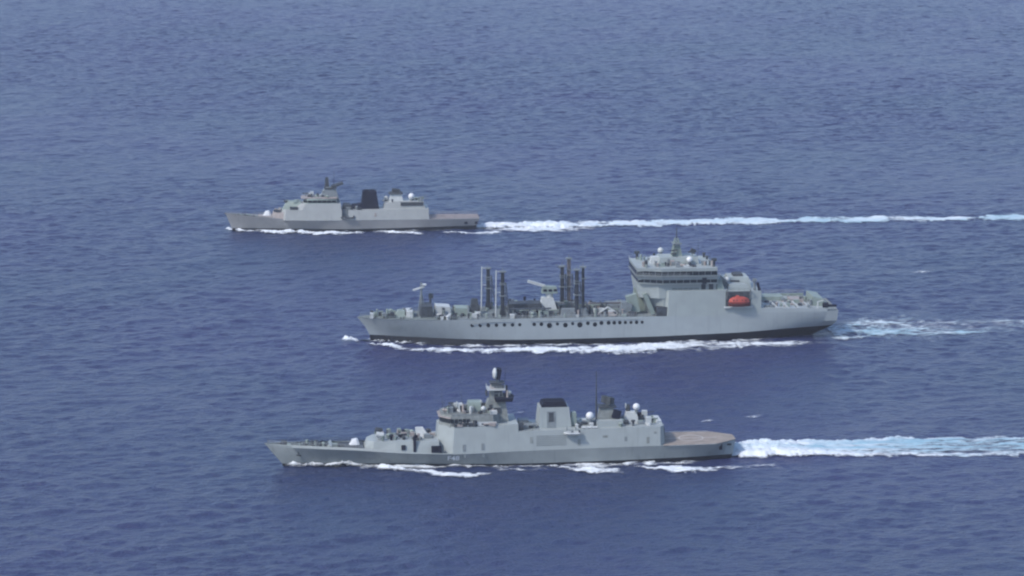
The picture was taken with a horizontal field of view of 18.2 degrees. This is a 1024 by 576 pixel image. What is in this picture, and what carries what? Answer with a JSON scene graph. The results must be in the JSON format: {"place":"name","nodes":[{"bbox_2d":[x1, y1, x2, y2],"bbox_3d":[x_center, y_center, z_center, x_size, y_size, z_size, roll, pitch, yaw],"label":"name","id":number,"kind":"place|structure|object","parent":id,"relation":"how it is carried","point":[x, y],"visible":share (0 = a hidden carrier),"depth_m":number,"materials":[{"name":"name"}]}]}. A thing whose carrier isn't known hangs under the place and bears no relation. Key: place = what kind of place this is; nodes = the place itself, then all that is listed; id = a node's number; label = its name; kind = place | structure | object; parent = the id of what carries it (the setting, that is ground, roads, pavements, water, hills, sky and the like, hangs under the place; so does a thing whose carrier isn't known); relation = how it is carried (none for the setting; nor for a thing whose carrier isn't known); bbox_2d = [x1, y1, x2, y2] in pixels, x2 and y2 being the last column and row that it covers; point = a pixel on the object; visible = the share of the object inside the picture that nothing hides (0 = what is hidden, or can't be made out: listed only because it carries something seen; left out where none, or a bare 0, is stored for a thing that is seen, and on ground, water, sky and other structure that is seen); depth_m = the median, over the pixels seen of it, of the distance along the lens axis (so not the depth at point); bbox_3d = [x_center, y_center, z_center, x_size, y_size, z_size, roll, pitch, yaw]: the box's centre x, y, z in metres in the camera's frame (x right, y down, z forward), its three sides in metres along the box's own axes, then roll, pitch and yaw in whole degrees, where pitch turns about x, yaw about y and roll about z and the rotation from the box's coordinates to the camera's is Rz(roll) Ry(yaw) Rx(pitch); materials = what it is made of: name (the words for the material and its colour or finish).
{"place":"outdoors","nodes":[
{"label":"outdoors","id":0,"kind":"place"},
{"bbox_2d":[0,0,1023,575],"bbox_3d":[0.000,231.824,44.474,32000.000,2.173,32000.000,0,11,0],"label":"sea","id":1,"kind":"structure","parent":0,"point":[174,354],"depth_m":1295.07,"materials":[{"name":"liquid"}]},
{"bbox_2d":[225,177,479,231],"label":"corvette","id":2,"kind":"object","parent":1,"relation":"on","point":[324,210],"visible":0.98,"depth_m":1379.52,"materials":[{"name":"grey metal"}]},
{"bbox_2d":[341,215,353,218],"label":"inflatable boat","id":3,"kind":"object","parent":2,"relation":"attached to","point":[345,217],"visible":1,"depth_m":1376.25,"materials":[{"name":"grey rubber"}]},
{"bbox_2d":[225,227,498,234],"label":"hull foam","id":4,"kind":"object","parent":1,"relation":"on","point":[302,231],"visible":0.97,"depth_m":1374.95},
{"bbox_2d":[264,367,735,466],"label":"frigate","id":5,"kind":"object","parent":1,"relation":"on","point":[490,432],"visible":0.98,"depth_m":970.61,"materials":[{"name":"grey metal"}]},
{"bbox_2d":[564,430,579,435],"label":"inflatable boat","id":6,"kind":"object","parent":5,"relation":"attached to","point":[571,433],"visible":1,"depth_m":968.57,"materials":[{"name":"white rubber"}]},
{"bbox_2d":[290,460,765,476],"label":"hull foam","id":7,"kind":"object","parent":1,"relation":"on","point":[591,468],"visible":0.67,"depth_m":966.71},
{"bbox_2d":[342,335,806,353],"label":"hull foam","id":8,"kind":"object","parent":1,"relation":"on","point":[536,349],"visible":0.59,"depth_m":1139.86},
{"bbox_2d":[357,227,837,345],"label":"fleet tanker","id":9,"kind":"object","parent":1,"relation":"on","point":[677,294],"visible":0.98,"depth_m":1149.97,"materials":[{"name":"grey metal"}]},
{"bbox_2d":[728,295,749,306],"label":"lifeboat","id":10,"kind":"object","parent":9,"relation":"hanging from","point":[738,301],"visible":1,"depth_m":1148.59,"materials":[{"name":"red plastic"}]},
{"bbox_2d":[477,214,1023,231],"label":"wake","id":11,"kind":"object","parent":1,"relation":"on","point":[538,225],"visible":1,"depth_m":1401.71,"materials":[{"name":"liquid"}]},
{"bbox_2d":[732,435,1023,457],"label":"wake","id":12,"kind":"object","parent":1,"relation":"on","point":[762,447],"visible":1,"depth_m":991.35,"materials":[{"name":"liquid"}]},
{"bbox_2d":[827,318,1023,338],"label":"wake","id":13,"kind":"object","parent":1,"relation":"on","point":[880,332],"visible":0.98,"depth_m":1170.11,"materials":[{"name":"liquid"}]}
]}

